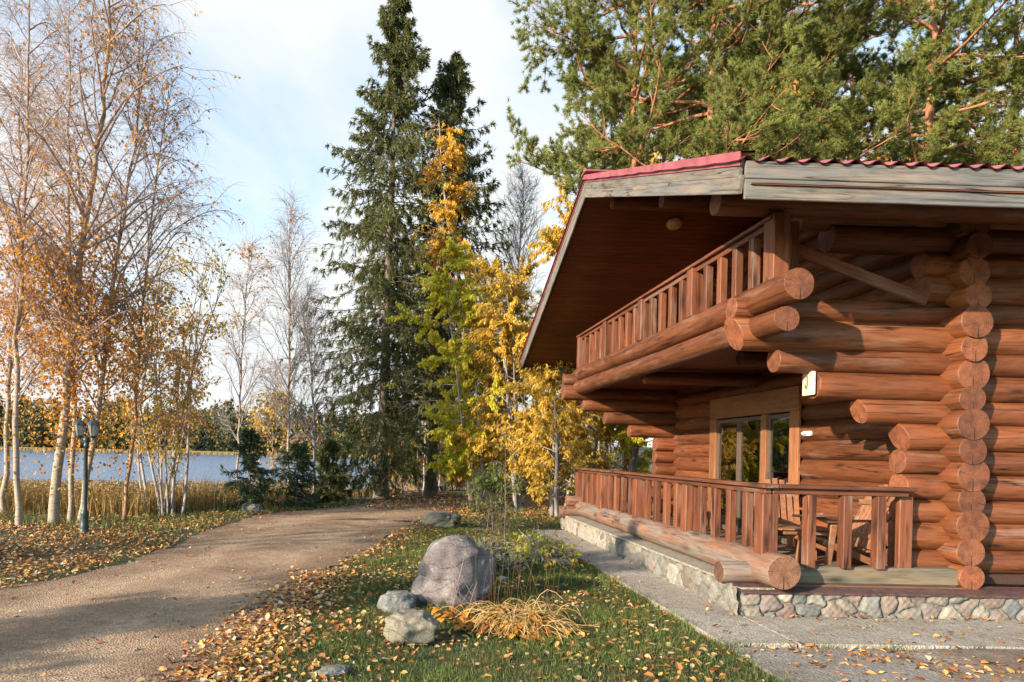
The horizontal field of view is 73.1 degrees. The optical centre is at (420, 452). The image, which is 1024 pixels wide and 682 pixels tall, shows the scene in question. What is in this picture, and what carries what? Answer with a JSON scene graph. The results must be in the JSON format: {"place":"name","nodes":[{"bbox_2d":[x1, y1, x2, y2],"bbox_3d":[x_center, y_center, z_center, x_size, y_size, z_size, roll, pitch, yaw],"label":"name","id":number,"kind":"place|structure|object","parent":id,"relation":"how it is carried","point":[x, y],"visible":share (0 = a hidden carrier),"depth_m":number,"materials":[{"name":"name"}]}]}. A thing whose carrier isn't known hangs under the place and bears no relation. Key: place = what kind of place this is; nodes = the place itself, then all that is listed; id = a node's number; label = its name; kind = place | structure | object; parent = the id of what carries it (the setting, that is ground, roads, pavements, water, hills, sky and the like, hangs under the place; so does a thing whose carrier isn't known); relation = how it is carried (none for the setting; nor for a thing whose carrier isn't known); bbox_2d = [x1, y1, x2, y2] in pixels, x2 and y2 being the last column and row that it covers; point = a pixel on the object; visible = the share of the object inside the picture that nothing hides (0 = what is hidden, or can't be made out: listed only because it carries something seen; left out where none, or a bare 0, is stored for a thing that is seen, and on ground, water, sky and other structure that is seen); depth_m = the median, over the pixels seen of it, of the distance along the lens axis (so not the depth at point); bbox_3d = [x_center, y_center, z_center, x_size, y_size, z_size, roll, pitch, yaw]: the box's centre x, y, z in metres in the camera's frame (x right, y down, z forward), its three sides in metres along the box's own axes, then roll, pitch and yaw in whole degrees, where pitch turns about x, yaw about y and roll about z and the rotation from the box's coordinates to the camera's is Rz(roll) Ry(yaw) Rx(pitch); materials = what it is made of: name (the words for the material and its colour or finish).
{"place":"outdoors","nodes":[
{"label":"outdoors","id":0,"kind":"place"},
{"bbox_2d":[0,499,619,681],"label":"driveway","id":1,"kind":"structure","parent":0,"point":[119,604],"depth_m":7.15,"materials":[{"name":"brown gravel"}]},
{"bbox_2d":[7,507,457,681],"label":"loose stones","id":2,"kind":"object","parent":1,"relation":"on","point":[137,648],"visible":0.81,"depth_m":8.90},
{"bbox_2d":[0,450,651,492],"bbox_3d":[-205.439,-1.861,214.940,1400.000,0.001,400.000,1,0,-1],"label":"lake water","id":3,"kind":"structure","parent":0,"point":[204,466],"depth_m":90.98,"materials":[{"name":"blue liquid"}]},
{"bbox_2d":[0,446,374,457],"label":"shore reeds","id":4,"kind":"object","parent":3,"relation":"on","point":[144,451],"visible":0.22,"depth_m":281.50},
{"bbox_2d":[0,440,993,681],"bbox_3d":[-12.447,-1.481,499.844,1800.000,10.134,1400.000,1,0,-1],"label":"ground","id":5,"kind":"structure","parent":0,"point":[124,561],"depth_m":6.33,"materials":[{"name":"plant"}]},
{"bbox_2d":[0,24,93,513],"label":"birch tree","id":6,"kind":"object","parent":5,"relation":"on","point":[5,437],"visible":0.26,"depth_m":15.25,"materials":[{"name":"orange plant"}]},
{"bbox_2d":[0,0,111,527],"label":"birch tree","id":7,"kind":"object","parent":5,"relation":"on","point":[13,342],"visible":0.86,"depth_m":12.93,"materials":[{"name":"orange plant"}]},
{"bbox_2d":[0,0,169,521],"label":"birch tree","id":8,"kind":"object","parent":5,"relation":"on","point":[70,513],"visible":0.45,"depth_m":14.39,"materials":[{"name":"orange plant"}]},
{"bbox_2d":[73,417,99,533],"bbox_3d":[-5.997,0.411,12.204,0.427,2.100,0.216,1,0,-1],"label":"lamp post","id":9,"kind":"object","parent":5,"relation":"on","point":[79,425],"visible":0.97,"depth_m":12.17,"materials":[{"name":"metal"}]},
{"bbox_2d":[1,0,225,522],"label":"birch tree","id":10,"kind":"object","parent":5,"relation":"on","point":[100,393],"visible":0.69,"depth_m":14.18,"materials":[{"name":"orange plant"}]},
{"bbox_2d":[0,0,240,524],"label":"birch tree","id":11,"kind":"object","parent":5,"relation":"on","point":[55,485],"visible":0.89,"depth_m":13.56,"materials":[{"name":"orange plant"}]},
{"bbox_2d":[16,60,246,519],"bbox_3d":[-6.238,-3.591,14.837,3.991,10.460,4.741,1,0,41],"label":"birch tree","id":12,"kind":"object","parent":5,"relation":"on","point":[132,440],"visible":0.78,"depth_m":14.92,"materials":[{"name":"orange plant"}]},
{"bbox_2d":[96,236,237,515],"bbox_3d":[-6.138,-2.075,16.385,3.006,7.325,5.309,1,0,-20],"label":"birch tree","id":13,"kind":"object","parent":5,"relation":"on","point":[173,465],"visible":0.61,"depth_m":16.01,"materials":[{"name":"orange plant"}]},
{"bbox_2d":[0,475,392,516],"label":"tall dry grass","id":14,"kind":"structure","parent":5,"relation":"on","point":[35,498],"depth_m":16.63,"materials":[{"name":"beige plant"}]},
{"bbox_2d":[200,227,285,479],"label":"birch tree","id":15,"kind":"object","parent":5,"relation":"on","point":[250,277],"visible":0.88,"depth_m":19.95,"materials":[{"name":"grey plant"}]},
{"bbox_2d":[211,427,283,510],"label":"spruce tree","id":16,"kind":"object","parent":5,"relation":"on","point":[254,443],"visible":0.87,"depth_m":17.40,"materials":[{"name":"green plant"}]},
{"bbox_2d":[242,503,263,512],"bbox_3d":[-4.164,1.397,16.896,0.536,0.298,0.373,1,0,-1],"label":"rock","id":17,"kind":"object","parent":5,"relation":"on","point":[255,506],"visible":0.69,"depth_m":16.77,"materials":[{"name":"grey stone"}]},
{"bbox_2d":[238,351,313,476],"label":"birch tree","id":18,"kind":"object","parent":5,"relation":"on","point":[263,426],"visible":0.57,"depth_m":22.25,"materials":[{"name":"yellow plant"}]},
{"bbox_2d":[230,184,334,483],"bbox_3d":[-3.823,-3.140,20.256,3.173,9.724,3.266,1,0,30],"label":"birch tree","id":19,"kind":"object","parent":5,"relation":"on","point":[289,251],"visible":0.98,"depth_m":20.21,"materials":[{"name":"grey plant"}]},
{"bbox_2d":[271,440,326,509],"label":"spruce tree","id":20,"kind":"object","parent":5,"relation":"on","point":[302,456],"visible":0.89,"depth_m":19.03,"materials":[{"name":"green plant"}]},
{"bbox_2d":[0,393,608,461],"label":"forest","id":21,"kind":"object","parent":5,"relation":"on","point":[220,439],"visible":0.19,"depth_m":307.23,"materials":[{"name":"green plant"}]},
{"bbox_2d":[251,274,358,503],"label":"bare tree","id":22,"kind":"object","parent":5,"relation":"on","point":[313,416],"visible":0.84,"depth_m":20.85,"materials":[{"name":"grey plant"}]},
{"bbox_2d":[304,437,352,502],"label":"spruce tree","id":23,"kind":"object","parent":5,"relation":"on","point":[328,450],"visible":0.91,"depth_m":21.21,"materials":[{"name":"green plant"}]},
{"bbox_2d":[315,664,349,678],"bbox_3d":[-0.624,1.556,4.840,0.254,0.083,0.174,1,0,-24],"label":"rock","id":24,"kind":"object","parent":5,"relation":"on","point":[328,671],"visible":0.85,"depth_m":4.79,"materials":[{"name":"grey stone"}]},
{"bbox_2d":[278,0,476,500],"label":"spruce tree","id":25,"kind":"object","parent":5,"relation":"on","point":[400,51],"visible":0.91,"depth_m":23.22,"materials":[{"name":"green plant"}]},
{"bbox_2d":[377,590,415,613],"bbox_3d":[-0.233,1.501,6.843,0.403,0.230,0.326,1,0,-30],"label":"rock","id":26,"kind":"object","parent":5,"relation":"on","point":[391,601],"visible":0.87,"depth_m":6.73,"materials":[{"name":"grey stone"}]},
{"bbox_2d":[370,451,422,490],"bbox_3d":[-1.167,0.752,37.459,3.444,3.449,3.297,1,0,-37],"label":"bush","id":27,"kind":"object","parent":5,"relation":"on","point":[398,478],"visible":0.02,"depth_m":37.30,"materials":[{"name":"grey plant"}]},
{"bbox_2d":[377,233,433,496],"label":"birch tree","id":28,"kind":"object","parent":5,"relation":"on","point":[401,495],"visible":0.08,"depth_m":24.96,"materials":[{"name":"green plant"}]},
{"bbox_2d":[392,270,421,490],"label":"thin tree","id":29,"kind":"object","parent":5,"relation":"on","point":[419,432],"depth_m":27.48,"materials":[{"name":"grey plant"}]},
{"bbox_2d":[394,465,425,489],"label":"bush","id":30,"kind":"object","parent":5,"relation":"on","point":[409,484],"visible":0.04,"depth_m":34.23,"materials":[{"name":"grey plant"}]},
{"bbox_2d":[383,608,439,645],"bbox_3d":[-0.078,1.495,5.749,0.470,0.343,0.362,1,0,-13],"label":"rock","id":31,"kind":"object","parent":5,"relation":"on","point":[409,626],"visible":0.9,"depth_m":5.62,"materials":[{"name":"beige stone"}]},
{"bbox_2d":[388,429,445,489],"bbox_3d":[-0.212,0.400,30.809,3.036,3.041,2.907,1,0,-2],"label":"bush","id":32,"kind":"object","parent":5,"relation":"on","point":[421,464],"visible":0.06,"depth_m":30.43,"materials":[{"name":"green plant"}]},
{"bbox_2d":[415,288,428,489],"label":"thin tree","id":33,"kind":"object","parent":5,"relation":"on","point":[424,455],"depth_m":28.82,"materials":[{"name":"grey plant"}]},
{"bbox_2d":[399,427,453,490],"bbox_3d":[0.291,0.480,30.060,2.488,3.303,2.386,1,0,30],"label":"bush","id":34,"kind":"object","parent":5,"relation":"on","point":[420,469],"visible":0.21,"depth_m":29.96,"materials":[{"name":"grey plant"}]},
{"bbox_2d":[344,50,520,496],"bbox_3d":[0.506,-6.497,25.350,6.223,16.556,6.328,1,0,40],"label":"spruce tree","id":35,"kind":"object","parent":5,"relation":"on","point":[451,85],"visible":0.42,"depth_m":24.76,"materials":[{"name":"green plant"}]},
{"bbox_2d":[422,512,461,528],"bbox_3d":[0.433,1.468,14.629,0.837,0.375,0.638,1,0,-7],"label":"rock","id":36,"kind":"object","parent":5,"relation":"on","point":[447,520],"visible":0.91,"depth_m":14.36,"materials":[{"name":"grey stone"}]},
{"bbox_2d":[410,549,480,611],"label":"dry twigs","id":37,"kind":"object","parent":5,"relation":"on","point":[455,596],"visible":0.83,"depth_m":6.71,"materials":[{"name":"brown plant"}]},
{"bbox_2d":[438,275,464,491],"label":"thin tree","id":38,"kind":"object","parent":5,"relation":"on","point":[441,441],"visible":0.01,"depth_m":28.00,"materials":[{"name":"grey plant"}]},
{"bbox_2d":[440,468,463,490],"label":"bush","id":39,"kind":"object","parent":5,"relation":"on","point":[450,487],"visible":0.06,"depth_m":34.63,"materials":[{"name":"grey plant"}]},
{"bbox_2d":[411,107,493,499],"bbox_3d":[0.886,-4.886,23.026,2.483,13.238,2.758,1,0,30],"label":"birch tree","id":40,"kind":"object","parent":5,"relation":"on","point":[452,153],"visible":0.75,"depth_m":22.83,"materials":[{"name":"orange plant"}]},
{"bbox_2d":[439,440,466,489],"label":"bush","id":41,"kind":"object","parent":5,"relation":"on","point":[453,476],"visible":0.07,"depth_m":31.53,"materials":[{"name":"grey plant"}]},
{"bbox_2d":[411,535,495,607],"bbox_3d":[0.328,1.316,7.262,0.882,0.914,0.723,1,0,-19],"label":"boulder","id":42,"kind":"object","parent":5,"relation":"on","point":[440,554],"visible":0.82,"depth_m":7.00,"materials":[{"name":"grey stone"}]},
{"bbox_2d":[384,236,526,506],"bbox_3d":[1.388,-2.275,20.522,3.850,8.059,5.213,1,0,32],"label":"leafy tree","id":43,"kind":"object","parent":5,"relation":"on","point":[441,285],"visible":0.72,"depth_m":19.88,"materials":[{"name":"green plant"}]},
{"bbox_2d":[442,449,478,489],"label":"bush","id":44,"kind":"object","parent":5,"relation":"on","point":[456,479],"visible":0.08,"depth_m":30.98,"materials":[{"name":"grey plant"}]},
{"bbox_2d":[446,268,494,458],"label":"birch tree","id":45,"kind":"object","parent":5,"relation":"on","point":[475,330],"visible":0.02,"depth_m":29.16,"materials":[{"name":"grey plant"}]},
{"bbox_2d":[457,461,525,533],"bbox_3d":[1.410,0.909,13.662,1.403,1.675,1.270,1,0,-1],"label":"shrub","id":46,"kind":"object","parent":5,"relation":"on","point":[491,479],"visible":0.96,"depth_m":13.65,"materials":[{"name":"green plant"}]},
{"bbox_2d":[464,394,522,501],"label":"leafy tree","id":47,"kind":"object","parent":5,"relation":"on","point":[474,463],"visible":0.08,"depth_m":21.57,"materials":[{"name":"green plant"}]},
{"bbox_2d":[498,576,507,581],"bbox_3d":[1.029,1.595,8.580,0.125,0.085,0.086,1,0,-1],"label":"rock","id":48,"kind":"object","parent":5,"relation":"on","point":[502,578],"visible":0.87,"depth_m":8.55,"materials":[{"name":"grey stone"}]},
{"bbox_2d":[457,250,550,504],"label":"leafy tree","id":49,"kind":"object","parent":5,"relation":"on","point":[526,270],"visible":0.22,"depth_m":20.82,"materials":[{"name":"yellow plant"}]},
{"bbox_2d":[474,522,540,575],"bbox_3d":[0.851,1.454,9.353,1.279,0.990,1.072,1,0,-22],"label":"garden plant","id":50,"kind":"object","parent":5,"relation":"on","point":[499,556],"visible":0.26,"depth_m":9.24,"materials":[{"name":"green plant"}]},
{"bbox_2d":[485,428,531,556],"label":"sapling","id":51,"kind":"object","parent":5,"relation":"on","point":[508,510],"visible":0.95,"depth_m":9.91,"materials":[{"name":"plant"}]},
{"bbox_2d":[0,491,1023,681],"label":"fallen leaves","id":52,"kind":"object","parent":5,"relation":"on","point":[301,592],"visible":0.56,"depth_m":6.96,"materials":[{"name":"orange plant"}]},
{"bbox_2d":[477,157,548,410],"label":"bare tree","id":53,"kind":"object","parent":5,"relation":"on","point":[521,217],"visible":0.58,"depth_m":28.56,"materials":[{"name":"grey plant"}]},
{"bbox_2d":[453,256,573,511],"bbox_3d":[2.570,-1.831,19.414,3.310,7.339,3.788,1,0,-1],"label":"leafy tree","id":54,"kind":"object","parent":5,"relation":"on","point":[505,325],"visible":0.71,"depth_m":19.14,"materials":[{"name":"yellow plant"}]},
{"bbox_2d":[426,589,608,643],"bbox_3d":[0.911,1.439,6.251,1.710,0.344,1.080,1,0,-1],"label":"wilted plant","id":55,"kind":"object","parent":5,"relation":"on","point":[508,621],"visible":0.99,"depth_m":6.15,"materials":[{"name":"yellow plant"}]},
{"bbox_2d":[475,531,561,629],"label":"dry stalks","id":56,"kind":"object","parent":5,"relation":"on","point":[512,582],"visible":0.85,"depth_m":6.76,"materials":[{"name":"plant"}]},
{"bbox_2d":[503,448,547,492],"bbox_3d":[4.142,0.455,29.628,2.564,3.549,2.674,1,0,-41],"label":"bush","id":57,"kind":"object","parent":5,"relation":"on","point":[524,487],"visible":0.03,"depth_m":29.32,"materials":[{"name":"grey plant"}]},
{"bbox_2d":[519,298,536,485],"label":"birch tree","id":58,"kind":"object","parent":5,"relation":"on","point":[532,318],"visible":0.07,"depth_m":32.40,"materials":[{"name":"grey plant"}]},
{"bbox_2d":[502,525,583,569],"bbox_3d":[1.873,1.558,10.038,1.379,0.840,1.492,1,0,-30],"label":"garden plant","id":59,"kind":"object","parent":5,"relation":"on","point":[542,554],"visible":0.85,"depth_m":9.95,"materials":[{"name":"green plant"}]},
{"bbox_2d":[498,333,605,516],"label":"leafy tree","id":60,"kind":"object","parent":5,"relation":"on","point":[548,467],"visible":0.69,"depth_m":17.14,"materials":[{"name":"yellow plant"}]},
{"bbox_2d":[544,445,572,494],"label":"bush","id":61,"kind":"object","parent":5,"relation":"on","point":[563,487],"visible":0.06,"depth_m":27.56,"materials":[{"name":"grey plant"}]},
{"bbox_2d":[519,374,627,505],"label":"leafy tree","id":62,"kind":"object","parent":5,"relation":"on","point":[607,434],"visible":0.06,"depth_m":19.45,"materials":[{"name":"yellow plant"}]},
{"bbox_2d":[511,146,660,468],"bbox_3d":[4.714,-3.001,18.128,4.003,9.702,3.490,1,0,-33],"label":"leafy tree","id":63,"kind":"object","parent":5,"relation":"on","point":[550,237],"visible":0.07,"depth_m":18.30,"materials":[{"name":"yellow plant"}]},
{"bbox_2d":[558,419,653,511],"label":"leafy tree","id":64,"kind":"object","parent":5,"relation":"on","point":[628,445],"visible":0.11,"depth_m":19.29,"materials":[{"name":"yellow plant"}]},
{"bbox_2d":[592,447,619,469],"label":"bush","id":65,"kind":"object","parent":5,"relation":"on","point":[604,458],"visible":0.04,"depth_m":32.56,"materials":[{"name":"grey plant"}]},
{"bbox_2d":[505,0,760,470],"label":"pine tree","id":66,"kind":"object","parent":5,"relation":"on","point":[596,45],"visible":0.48,"depth_m":20.58,"materials":[{"name":"green plant"}]},
{"bbox_2d":[636,455,651,472],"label":"bush","id":67,"kind":"object","parent":5,"relation":"on","point":[639,462],"visible":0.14,"depth_m":35.76,"materials":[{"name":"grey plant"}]},
{"bbox_2d":[577,54,724,169],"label":"pine tree","id":68,"kind":"object","parent":5,"relation":"on","point":[656,143],"depth_m":26.18,"materials":[{"name":"green plant"}]},
{"bbox_2d":[555,0,862,169],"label":"pine tree","id":69,"kind":"object","parent":5,"relation":"on","point":[735,140],"visible":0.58,"depth_m":19.09,"materials":[{"name":"green plant"}]},
{"bbox_2d":[656,0,871,160],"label":"pine tree","id":70,"kind":"object","parent":5,"relation":"on","point":[790,57],"visible":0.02,"depth_m":24.42,"materials":[{"name":"green plant"}]},
{"bbox_2d":[519,150,1023,620],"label":"log cabin","id":71,"kind":"object","parent":5,"relation":"on","point":[884,301],"visible":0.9,"depth_m":7.26,"materials":[{"name":"brown wood"}]},
{"bbox_2d":[666,217,682,229],"bbox_3d":[4.273,-3.839,11.493,0.277,0.112,0.277,1,-20,-1],"label":"ceiling lamp","id":72,"kind":"object","parent":71,"relation":"attached to","point":[674,223],"visible":1,"depth_m":11.43,"materials":[{"name":"glass"}]},
{"bbox_2d":[753,478,823,559],"bbox_3d":[4.896,0.881,9.267,0.760,1.036,0.873,1,0,14],"label":"porch chair","id":73,"kind":"object","parent":71,"relation":"on","point":[789,521],"visible":0.24,"depth_m":9.47,"materials":[{"name":"brown wood"}]},
{"bbox_2d":[778,524,828,534],"bbox_3d":[4.718,1.157,8.541,0.730,0.451,0.540,1,0,-1],"label":"porch table","id":74,"kind":"object","parent":71,"relation":"on","point":[793,529],"visible":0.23,"depth_m":8.31,"materials":[{"name":"brown wood"}]},
{"bbox_2d":[801,431,811,435],"bbox_3d":[5.449,-0.266,9.659,0.098,0.070,0.180,1,0,-1],"label":"wall sensor","id":75,"kind":"object","parent":71,"relation":"attached to","point":[806,433],"depth_m":9.61,"materials":[{"name":"white plastic"}]},
{"bbox_2d":[802,371,815,395],"bbox_3d":[4.155,-0.736,7.316,0.038,0.250,0.210,1,0,-1],"label":"house plaque","id":76,"kind":"object","parent":71,"relation":"attached to","point":[809,385],"visible":0.95,"depth_m":7.28,"materials":[{"name":"white plastic"}]},
{"bbox_2d":[792,484,894,564],"bbox_3d":[5.024,0.884,8.044,0.907,1.036,0.760,1,0,1],"label":"porch chair","id":77,"kind":"object","parent":71,"relation":"on","point":[861,531],"visible":0.55,"depth_m":8.01,"materials":[{"name":"brown wood"}]},
{"bbox_2d":[651,0,942,161],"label":"pine tree","id":78,"kind":"object","parent":5,"relation":"on","point":[851,35],"visible":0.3,"depth_m":19.81,"materials":[{"name":"green plant"}]},
{"bbox_2d":[758,58,912,162],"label":"leafy tree","id":79,"kind":"object","parent":5,"relation":"on","point":[847,154],"visible":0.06,"depth_m":19.72,"materials":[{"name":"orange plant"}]},
{"bbox_2d":[771,0,1011,162],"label":"pine tree","id":80,"kind":"object","parent":5,"relation":"on","point":[898,58],"visible":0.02,"depth_m":26.20,"materials":[{"name":"green plant"}]},
{"bbox_2d":[783,0,1023,165],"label":"pine tree","id":81,"kind":"object","parent":5,"relation":"on","point":[1005,75],"visible":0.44,"depth_m":19.78,"materials":[{"name":"green plant"}]},
{"bbox_2d":[862,0,1023,166],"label":"pine tree","id":82,"kind":"object","parent":5,"relation":"on","point":[986,146],"visible":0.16,"depth_m":20.30,"materials":[{"name":"green plant"}]},
{"bbox_2d":[941,102,1023,163],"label":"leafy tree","id":83,"kind":"object","parent":5,"relation":"on","point":[979,125],"depth_m":22.07,"materials":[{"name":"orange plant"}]},
{"bbox_2d":[0,0,1023,446],"label":"sky","id":84,"kind":"structure","parent":0,"point":[301,65],"materials":[{"name":"blue"}]},
{"bbox_2d":[535,529,1023,650],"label":"concrete path","id":85,"kind":"structure","parent":0,"point":[687,604],"depth_m":6.48,"materials":[{"name":"grey concrete"}]},
{"bbox_2d":[729,647,957,681],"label":"asphalt walk","id":86,"kind":"structure","parent":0,"point":[779,661],"depth_m":5.26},
{"bbox_2d":[886,649,1023,681],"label":"grit yard","id":87,"kind":"structure","parent":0,"point":[1010,657],"depth_m":5.50,"materials":[{"name":"grey gravel"}]}
]}

